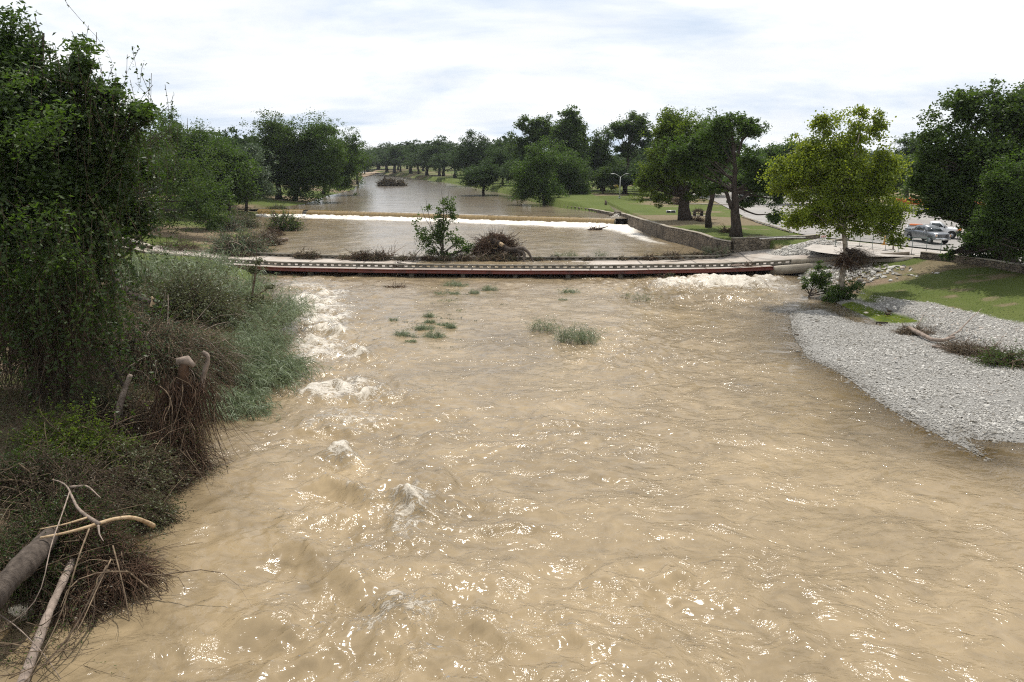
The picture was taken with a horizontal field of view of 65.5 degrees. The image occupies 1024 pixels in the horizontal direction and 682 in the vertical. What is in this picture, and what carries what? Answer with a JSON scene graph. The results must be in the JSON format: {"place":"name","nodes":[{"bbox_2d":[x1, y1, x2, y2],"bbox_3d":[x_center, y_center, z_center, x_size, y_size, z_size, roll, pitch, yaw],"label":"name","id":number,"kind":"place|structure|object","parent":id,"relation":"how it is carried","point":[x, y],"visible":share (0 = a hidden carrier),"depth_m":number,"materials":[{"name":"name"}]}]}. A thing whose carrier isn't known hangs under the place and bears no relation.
{"place":"outdoors","nodes":[
{"label":"outdoors","id":0,"kind":"place"},
{"bbox_2d":[248,171,627,218],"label":"pool","id":1,"kind":"structure","parent":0,"point":[415,195],"depth_m":192.20,"materials":[{"name":"liquid"}]},
{"bbox_2d":[248,214,704,258],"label":"pool","id":2,"kind":"structure","parent":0,"point":[327,235],"depth_m":116.13,"materials":[{"name":"liquid"}]},
{"bbox_2d":[259,214,614,225],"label":"weir foam","id":3,"kind":"object","parent":2,"relation":"on","point":[424,219],"visible":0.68,"depth_m":147.42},
{"bbox_2d":[411,189,478,257],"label":"flooded sapling","id":4,"kind":"object","parent":2,"relation":"in","point":[439,237],"visible":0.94,"depth_m":89.71,"materials":[{"name":"green plant"}]},
{"bbox_2d":[0,270,1023,681],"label":"river","id":5,"kind":"structure","parent":0,"point":[700,478],"depth_m":27.49,"materials":[{"name":"liquid"}]},
{"bbox_2d":[551,316,611,345],"bbox_3d":[4.564,-0.371,52.756,4.587,2.571,4.166,0,13,0],"label":"reed clump","id":6,"kind":"object","parent":5,"relation":"in","point":[580,334],"visible":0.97,"depth_m":53.00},
{"bbox_2d":[0,166,1023,630],"bbox_3d":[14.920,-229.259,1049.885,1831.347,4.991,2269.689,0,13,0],"label":"ground","id":7,"kind":"structure","parent":0,"point":[966,286],"depth_m":64.52,"materials":[{"name":"gravel"}]},
{"bbox_2d":[0,524,62,608],"bbox_3d":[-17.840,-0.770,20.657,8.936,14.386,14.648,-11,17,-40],"label":"log","id":8,"kind":"object","parent":7,"relation":"on","point":[25,563],"visible":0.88,"depth_m":20.32,"materials":[{"name":"wood"}]},
{"bbox_2d":[17,558,75,681],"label":"drift log","id":9,"kind":"object","parent":7,"relation":"on","point":[50,608],"visible":0.94,"depth_m":19.93,"materials":[{"name":"grey wood"}]},
{"bbox_2d":[0,510,119,629],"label":"dark brush","id":10,"kind":"object","parent":7,"relation":"on","point":[54,571],"visible":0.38,"depth_m":21.67,"materials":[{"name":"brown plant"}]},
{"bbox_2d":[0,409,128,521],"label":"dark brush","id":11,"kind":"object","parent":7,"relation":"on","point":[10,462],"visible":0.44,"depth_m":25.46,"materials":[{"name":"green plant"}]},
{"bbox_2d":[0,572,131,681],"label":"leafy twigs","id":12,"kind":"object","parent":7,"relation":"on","point":[28,651],"visible":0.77,"depth_m":19.61,"materials":[{"name":"brown plant"}]},
{"bbox_2d":[27,528,89,680],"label":"bare vine","id":13,"kind":"object","parent":12,"relation":"attached to","point":[66,595],"visible":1,"depth_m":19.82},
{"bbox_2d":[24,565,107,681],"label":"bare vine","id":14,"kind":"object","parent":12,"relation":"attached to","point":[99,579],"visible":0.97,"depth_m":20.16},
{"bbox_2d":[0,565,143,640],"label":"tangled brush","id":15,"kind":"object","parent":7,"relation":"on","point":[58,608],"visible":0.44,"depth_m":21.38,"materials":[{"name":"brown plant"}]},
{"bbox_2d":[0,450,167,590],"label":"dark brush","id":16,"kind":"object","parent":7,"relation":"on","point":[46,517],"visible":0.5,"depth_m":23.60,"materials":[{"name":"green plant"}]},
{"bbox_2d":[0,384,183,498],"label":"leafy bush","id":17,"kind":"object","parent":7,"relation":"on","point":[72,435],"visible":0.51,"depth_m":28.40,"materials":[{"name":"green plant"}]},
{"bbox_2d":[48,357,153,435],"bbox_3d":[-17.000,2.834,33.247,6.058,4.851,6.392,9,16,36],"label":"tangled brush","id":18,"kind":"object","parent":7,"relation":"on","point":[102,402],"visible":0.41,"depth_m":32.70,"materials":[{"name":"brown plant"}]},
{"bbox_2d":[0,425,202,545],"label":"tangled brush","id":19,"kind":"object","parent":7,"relation":"on","point":[87,482],"visible":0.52,"depth_m":25.26,"materials":[{"name":"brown plant"}]},
{"bbox_2d":[0,0,203,427],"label":"vine hung tree","id":20,"kind":"object","parent":7,"relation":"on","point":[75,168],"visible":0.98,"depth_m":31.96,"materials":[{"name":"green plant"}]},
{"bbox_2d":[1,473,202,613],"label":"dark brush","id":21,"kind":"object","parent":7,"relation":"on","point":[107,533],"visible":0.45,"depth_m":22.93,"materials":[{"name":"brown plant"}]},
{"bbox_2d":[40,479,155,541],"bbox_3d":[-12.157,5.421,23.257,2.740,1.985,3.386,-4,14,-17],"label":"fallen branch","id":22,"kind":"object","parent":21,"relation":"on","point":[97,523],"visible":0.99,"depth_m":22.69,"materials":[{"name":"brown wood"}]},
{"bbox_2d":[66,526,164,606],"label":"tangled brush","id":23,"kind":"object","parent":7,"relation":"on","point":[116,545],"visible":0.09,"depth_m":22.97,"materials":[{"name":"brown plant"}]},
{"bbox_2d":[114,374,132,433],"bbox_3d":[-15.800,2.546,32.295,1.000,2.465,0.346,-5,14,-21],"label":"broken stump","id":24,"kind":"object","parent":7,"relation":"on","point":[122,395],"visible":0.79,"depth_m":32.16,"materials":[{"name":"grey wood"}]},
{"bbox_2d":[90,256,190,307],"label":"leafy brush","id":25,"kind":"object","parent":7,"relation":"on","point":[137,291],"visible":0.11,"depth_m":56.49,"materials":[{"name":"green plant"}]},
{"bbox_2d":[37,524,250,638],"bbox_3d":[-11.152,7.936,22.276,5.484,5.400,6.291,-11,17,-40],"label":"brush","id":26,"kind":"object","parent":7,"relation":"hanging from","point":[146,571],"visible":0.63,"depth_m":22.27,"materials":[{"name":"brown plant"}]},
{"bbox_2d":[79,422,208,509],"bbox_3d":[-14.156,5.590,28.303,5.802,5.207,6.920,0,13,0],"label":"tangled brush","id":27,"kind":"object","parent":7,"relation":"on","point":[150,464],"visible":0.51,"depth_m":28.39,"materials":[{"name":"green plant"}]},
{"bbox_2d":[0,281,291,631],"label":"twig litter","id":28,"kind":"object","parent":7,"relation":"on","point":[13,414],"visible":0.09,"depth_m":33.13,"materials":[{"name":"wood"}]},
{"bbox_2d":[101,251,204,292],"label":"giant reeds","id":29,"kind":"object","parent":7,"relation":"on","point":[123,267],"visible":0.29,"depth_m":57.90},
{"bbox_2d":[108,472,198,537],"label":"tangled brush","id":30,"kind":"object","parent":7,"relation":"on","point":[165,508],"visible":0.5,"depth_m":26.68,"materials":[{"name":"green plant"}]},
{"bbox_2d":[88,366,227,449],"bbox_3d":[-15.133,3.821,32.496,5.871,5.166,5.500,0,13,0],"label":"tangled brush","id":31,"kind":"object","parent":7,"relation":"on","point":[137,430],"visible":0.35,"depth_m":32.25,"materials":[{"name":"brown plant"}]},
{"bbox_2d":[130,446,216,496],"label":"dark brush","id":32,"kind":"object","parent":7,"relation":"on","point":[185,481],"visible":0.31,"depth_m":29.77,"materials":[{"name":"brown plant"}]},
{"bbox_2d":[70,256,278,415],"bbox_3d":[-18.064,0.917,39.895,11.851,10.045,12.844,0,13,0],"label":"tangled brush","id":33,"kind":"object","parent":7,"relation":"on","point":[168,337],"visible":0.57,"depth_m":39.30,"materials":[{"name":"plant"}]},
{"bbox_2d":[120,97,236,237],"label":"pecan tree","id":34,"kind":"object","parent":7,"relation":"on","point":[209,210],"visible":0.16,"depth_m":109.80,"materials":[{"name":"green plant"}]},
{"bbox_2d":[102,231,258,283],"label":"giant reeds","id":35,"kind":"object","parent":7,"relation":"on","point":[193,260],"visible":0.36,"depth_m":64.60,"materials":[{"name":"plant"}]},
{"bbox_2d":[153,229,215,252],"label":"fallen twigs","id":36,"kind":"object","parent":7,"relation":"on","point":[189,247],"visible":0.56,"depth_m":93.90,"materials":[{"name":"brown plant"}]},
{"bbox_2d":[109,356,261,487],"bbox_3d":[-13.367,4.312,30.799,6.206,7.025,7.012,2,13,11],"label":"root hung stump","id":37,"kind":"object","parent":7,"relation":"on","point":[184,390],"visible":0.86,"depth_m":31.39,"materials":[{"name":"brown wood"}]},
{"bbox_2d":[118,397,263,494],"bbox_3d":[-13.456,5.651,31.117,7.082,6.663,6.986,0,13,0],"label":"dark brush","id":38,"kind":"object","parent":7,"relation":"on","point":[186,447],"visible":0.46,"depth_m":30.85,"materials":[{"name":"brown plant"}]},
{"bbox_2d":[149,105,248,217],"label":"broken bough tree","id":39,"kind":"object","parent":7,"relation":"on","point":[228,151],"visible":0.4,"depth_m":140.50,"materials":[{"name":"green plant"}]},
{"bbox_2d":[115,241,296,331],"bbox_3d":[-20.999,-2.033,51.590,13.481,10.142,13.514,0,13,0],"label":"leafy brush","id":40,"kind":"object","parent":7,"relation":"on","point":[203,297],"visible":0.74,"depth_m":50.60,"materials":[{"name":"green plant"}]},
{"bbox_2d":[143,320,268,393],"bbox_3d":[-16.410,1.700,42.011,7.244,6.162,6.610,0,13,0],"label":"tangled brush","id":41,"kind":"object","parent":7,"relation":"on","point":[222,362],"visible":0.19,"depth_m":41.81,"materials":[{"name":"plant"}]},
{"bbox_2d":[177,174,236,229],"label":"tree","id":42,"kind":"object","parent":7,"relation":"on","point":[225,192],"visible":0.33,"depth_m":122.25,"materials":[{"name":"green plant"}]},
{"bbox_2d":[201,211,255,231],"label":"flattened willow","id":43,"kind":"object","parent":7,"relation":"on","point":[231,226],"visible":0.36,"depth_m":124.15,"materials":[{"name":"plant"}]},
{"bbox_2d":[197,146,265,217],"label":"tree","id":44,"kind":"object","parent":7,"relation":"on","point":[242,181],"visible":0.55,"depth_m":144.49,"materials":[{"name":"green plant"}]},
{"bbox_2d":[171,262,295,306],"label":"giant reeds","id":45,"kind":"object","parent":7,"relation":"on","point":[248,281],"visible":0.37,"depth_m":58.83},
{"bbox_2d":[197,212,277,256],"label":"drowned brush","id":46,"kind":"object","parent":7,"relation":"on","point":[249,242],"visible":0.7,"depth_m":93.87,"materials":[{"name":"plant"}]},
{"bbox_2d":[195,377,282,429],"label":"willow reeds","id":47,"kind":"object","parent":7,"relation":"on","point":[250,398],"visible":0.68,"depth_m":38.58,"materials":[{"name":"plant"}]},
{"bbox_2d":[217,125,272,172],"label":"tree","id":48,"kind":"object","parent":7,"relation":"on","point":[239,139],"visible":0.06,"depth_m":178.52,"materials":[{"name":"green plant"}]},
{"bbox_2d":[229,207,267,228],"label":"flattened willow","id":49,"kind":"object","parent":7,"relation":"on","point":[250,217],"visible":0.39,"depth_m":131.96,"materials":[{"name":"plant"}]},
{"bbox_2d":[198,307,307,370],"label":"willow reeds","id":50,"kind":"object","parent":7,"relation":"on","point":[267,339],"visible":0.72,"depth_m":46.30,"materials":[{"name":"plant"}]},
{"bbox_2d":[234,141,281,211],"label":"feathery tree","id":51,"kind":"object","parent":7,"relation":"on","point":[261,181],"visible":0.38,"depth_m":158.85,"materials":[{"name":"green plant"}]},
{"bbox_2d":[242,232,281,317],"bbox_3d":[-17.376,-4.184,54.243,3.164,7.063,2.305,0,13,0],"label":"thin sapling","id":52,"kind":"object","parent":7,"relation":"on","point":[253,269],"visible":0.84,"depth_m":54.67,"materials":[{"name":"green plant"}]},
{"bbox_2d":[247,222,288,245],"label":"drowned brush","id":53,"kind":"object","parent":7,"relation":"on","point":[275,239],"visible":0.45,"depth_m":105.08,"materials":[{"name":"plant"}]},
{"bbox_2d":[239,109,316,199],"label":"tall oak","id":54,"kind":"object","parent":7,"relation":"on","point":[277,136],"visible":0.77,"depth_m":184.28,"materials":[{"name":"green plant"}]},
{"bbox_2d":[218,274,340,334],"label":"willow reeds","id":55,"kind":"object","parent":7,"relation":"on","point":[289,308],"visible":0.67,"depth_m":55.15,"materials":[{"name":"plant"}]},
{"bbox_2d":[256,200,309,231],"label":"uprooted shrub","id":56,"kind":"object","parent":7,"relation":"on","point":[283,224],"visible":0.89,"depth_m":126.25,"materials":[{"name":"green plant"}]},
{"bbox_2d":[230,341,336,397],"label":"willow reeds","id":57,"kind":"object","parent":7,"relation":"on","point":[287,364],"visible":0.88,"depth_m":43.16,"materials":[{"name":"plant"}]},
{"bbox_2d":[278,109,353,202],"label":"broad oak","id":58,"kind":"object","parent":7,"relation":"on","point":[316,139],"visible":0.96,"depth_m":185.54,"materials":[{"name":"green plant"}]},
{"bbox_2d":[312,118,365,194],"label":"leaning tree","id":59,"kind":"object","parent":7,"relation":"on","point":[352,168],"visible":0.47,"depth_m":223.40,"materials":[{"name":"green plant"}]},
{"bbox_2d":[343,140,375,177],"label":"tree","id":60,"kind":"object","parent":7,"relation":"on","point":[362,160],"visible":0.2,"depth_m":291.74,"materials":[{"name":"green plant"}]},
{"bbox_2d":[369,142,408,172],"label":"tree","id":61,"kind":"object","parent":7,"relation":"on","point":[381,159],"visible":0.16,"depth_m":492.08,"materials":[{"name":"green plant"}]},
{"bbox_2d":[380,139,417,173],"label":"tree","id":62,"kind":"object","parent":7,"relation":"on","point":[395,152],"visible":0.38,"depth_m":460.29,"materials":[{"name":"green plant"}]},
{"bbox_2d":[395,145,432,174],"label":"tree","id":63,"kind":"object","parent":7,"relation":"on","point":[413,163],"visible":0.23,"depth_m":408.99,"materials":[{"name":"green plant"}]},
{"bbox_2d":[412,140,455,175],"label":"tree","id":64,"kind":"object","parent":7,"relation":"on","point":[426,153],"visible":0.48,"depth_m":389.92,"materials":[{"name":"green plant"}]},
{"bbox_2d":[420,135,461,175],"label":"tree","id":65,"kind":"object","parent":7,"relation":"on","point":[443,144],"visible":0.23,"depth_m":394.77,"materials":[{"name":"green plant"}]},
{"bbox_2d":[423,150,463,177],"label":"tree","id":66,"kind":"object","parent":7,"relation":"on","point":[441,159],"visible":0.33,"depth_m":360.30,"materials":[{"name":"green plant"}]},
{"bbox_2d":[446,129,496,176],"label":"riverside tree","id":67,"kind":"object","parent":7,"relation":"on","point":[468,154],"visible":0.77,"depth_m":297.51,"materials":[{"name":"green plant"}]},
{"bbox_2d":[455,157,511,194],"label":"tree","id":68,"kind":"object","parent":7,"relation":"on","point":[483,175],"visible":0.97,"depth_m":221.36,"materials":[{"name":"green plant"}]},
{"bbox_2d":[464,228,533,261],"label":"uprooted tree","id":69,"kind":"object","parent":7,"relation":"on","point":[494,242],"visible":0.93,"depth_m":90.20,"materials":[{"name":"brown plant"}]},
{"bbox_2d":[477,147,523,185],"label":"tree","id":70,"kind":"object","parent":7,"relation":"on","point":[500,158],"visible":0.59,"depth_m":250.24,"materials":[{"name":"green plant"}]},
{"bbox_2d":[136,245,909,277],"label":"water bridge","id":71,"kind":"structure","parent":7,"relation":"on","point":[762,260],"depth_m":84.03,"materials":[{"name":"concrete"}]},
{"bbox_2d":[412,260,589,267],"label":"overflow film","id":72,"kind":"object","parent":71,"relation":"on","point":[549,262],"visible":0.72,"depth_m":87.43,"materials":[{"name":"liquid"}]},
{"bbox_2d":[502,112,557,157],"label":"tall pecan","id":73,"kind":"object","parent":7,"relation":"on","point":[538,128],"visible":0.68,"depth_m":219.03,"materials":[{"name":"green plant"}]},
{"bbox_2d":[503,135,569,204],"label":"round oak","id":74,"kind":"object","parent":7,"relation":"on","point":[528,180],"visible":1,"depth_m":176.34,"materials":[{"name":"green plant"}]},
{"bbox_2d":[542,138,593,193],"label":"round oak","id":75,"kind":"object","parent":7,"relation":"on","point":[566,171],"visible":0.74,"depth_m":194.06,"materials":[{"name":"green plant"}]},
{"bbox_2d":[543,104,592,164],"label":"tall pecan","id":76,"kind":"object","parent":7,"relation":"on","point":[571,128],"visible":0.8,"depth_m":209.09,"materials":[{"name":"green plant"}]},
{"bbox_2d":[585,125,626,190],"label":"park tree","id":77,"kind":"object","parent":7,"relation":"on","point":[601,157],"visible":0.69,"depth_m":230.40,"materials":[{"name":"green plant"}]},
{"bbox_2d":[590,162,623,193],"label":"flowering tree","id":78,"kind":"object","parent":7,"relation":"on","point":[606,180],"visible":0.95,"depth_m":216.18,"materials":[{"name":"green plant"}]},
{"bbox_2d":[594,166,637,186],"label":"tree","id":79,"kind":"object","parent":7,"relation":"on","point":[626,179],"visible":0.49,"depth_m":216.16,"materials":[{"name":"green plant"}]},
{"bbox_2d":[608,110,654,193],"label":"tall pecan","id":80,"kind":"object","parent":7,"relation":"on","point":[624,128],"visible":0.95,"depth_m":215.28,"materials":[{"name":"green plant"}]},
{"bbox_2d":[622,152,659,198],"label":"tree","id":81,"kind":"object","parent":7,"relation":"on","point":[634,172],"visible":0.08,"depth_m":187.84,"materials":[{"name":"green plant"}]},
{"bbox_2d":[626,105,721,220],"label":"spreading pecan","id":82,"kind":"object","parent":7,"relation":"on","point":[663,177],"visible":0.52,"depth_m":121.38,"materials":[{"name":"green plant"}]},
{"bbox_2d":[618,213,731,252],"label":"retaining wall","id":83,"kind":"structure","parent":7,"relation":"on","point":[691,238],"depth_m":108.25,"materials":[{"name":"stone"}]},
{"bbox_2d":[686,106,745,227],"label":"forked tree","id":84,"kind":"object","parent":7,"relation":"on","point":[722,158],"visible":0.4,"depth_m":108.34,"materials":[{"name":"green plant"}]},
{"bbox_2d":[651,111,788,236],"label":"great pecan","id":85,"kind":"object","parent":7,"relation":"on","point":[691,157],"visible":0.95,"depth_m":95.99,"materials":[{"name":"green plant"}]},
{"bbox_2d":[731,234,821,252],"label":"corner wall","id":86,"kind":"structure","parent":7,"relation":"on","point":[742,244],"depth_m":94.69,"materials":[{"name":"stone"}]},
{"bbox_2d":[758,133,800,203],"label":"car park tree","id":87,"kind":"object","parent":7,"relation":"on","point":[771,150],"visible":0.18,"depth_m":166.89,"materials":[{"name":"green plant"}]},
{"bbox_2d":[766,239,842,255],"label":"gravel heap","id":88,"kind":"object","parent":7,"relation":"on","point":[795,249],"visible":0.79,"depth_m":89.65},
{"bbox_2d":[798,260,833,296],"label":"bush","id":89,"kind":"object","parent":7,"relation":"on","point":[815,279],"visible":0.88,"depth_m":70.30,"materials":[{"name":"green plant"}]},
{"bbox_2d":[755,104,928,298],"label":"sycamore","id":90,"kind":"object","parent":7,"relation":"on","point":[833,183],"visible":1,"depth_m":66.42,"materials":[{"name":"green plant"}]},
{"bbox_2d":[821,242,895,293],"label":"bush","id":91,"kind":"object","parent":90,"relation":"attached to","point":[854,255],"visible":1,"depth_m":68.24,"materials":[{"name":"brown plant"}]},
{"bbox_2d":[820,277,864,302],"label":"bush","id":92,"kind":"object","parent":7,"relation":"on","point":[836,294],"visible":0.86,"depth_m":68.33,"materials":[{"name":"green plant"}]},
{"bbox_2d":[693,192,1021,257],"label":"parking lot","id":93,"kind":"structure","parent":7,"relation":"on","point":[756,209],"depth_m":119.92,"materials":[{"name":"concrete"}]},
{"bbox_2d":[904,224,950,243],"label":"pickup truck","id":94,"kind":"object","parent":93,"relation":"on","point":[935,232],"visible":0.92,"depth_m":90.31,"materials":[{"name":"silver metal"}]},
{"bbox_2d":[907,221,957,238],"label":"pickup truck","id":95,"kind":"object","parent":93,"relation":"on","point":[951,231],"visible":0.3,"depth_m":95.29,"materials":[{"name":"white metal"}]},
{"bbox_2d":[798,262,939,289],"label":"bank rubble","id":96,"kind":"object","parent":7,"relation":"on","point":[889,268],"visible":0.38,"depth_m":76.31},
{"bbox_2d":[775,269,1023,460],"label":"gravel","id":97,"kind":"structure","parent":7,"relation":"on","point":[1004,417],"depth_m":46.89,"materials":[{"name":"gravel"}]},
{"bbox_2d":[889,309,1023,369],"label":"drift tree","id":98,"kind":"object","parent":97,"relation":"on","point":[994,355],"visible":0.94,"depth_m":49.26,"materials":[{"name":"brown plant"}]},
{"bbox_2d":[884,131,923,196],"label":"roadside tree","id":99,"kind":"object","parent":7,"relation":"on","point":[905,143],"visible":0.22,"depth_m":201.10,"materials":[{"name":"green plant"}]},
{"bbox_2d":[804,241,1023,263],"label":"apron","id":100,"kind":"object","parent":7,"relation":"on","point":[829,249],"visible":0.45,"depth_m":84.27,"materials":[{"name":"concrete"}]},
{"bbox_2d":[806,258,1023,321],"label":"lawn grass","id":101,"kind":"structure","parent":7,"relation":"on","point":[949,288],"depth_m":67.35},
{"bbox_2d":[891,74,1023,263],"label":"shade tree","id":102,"kind":"object","parent":7,"relation":"on","point":[951,197],"visible":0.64,"depth_m":70.79,"materials":[{"name":"green plant"}]},
{"bbox_2d":[920,251,1023,273],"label":"lawn wall","id":103,"kind":"structure","parent":7,"relation":"on","point":[1003,265],"depth_m":72.20,"materials":[{"name":"stone"}]},
{"bbox_2d":[956,142,1023,264],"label":"leafy shade tree","id":104,"kind":"object","parent":7,"relation":"on","point":[1003,215],"visible":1,"depth_m":65.67,"materials":[{"name":"green plant"}]},
{"bbox_2d":[0,0,1023,155],"label":"sky","id":105,"kind":"structure","parent":0,"point":[393,71],"materials":[{"name":"white"}]},
{"bbox_2d":[770,255,918,274],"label":"ramp path","id":106,"kind":"structure","parent":0,"point":[788,269],"depth_m":83.39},
{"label":"weir","id":107,"kind":"object","parent":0,"visible":0},
{"bbox_2d":[306,210,615,223],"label":"falling water","id":108,"kind":"structure","parent":107,"relation":"on","point":[484,217],"depth_m":146.12,"materials":[{"name":"liquid"}]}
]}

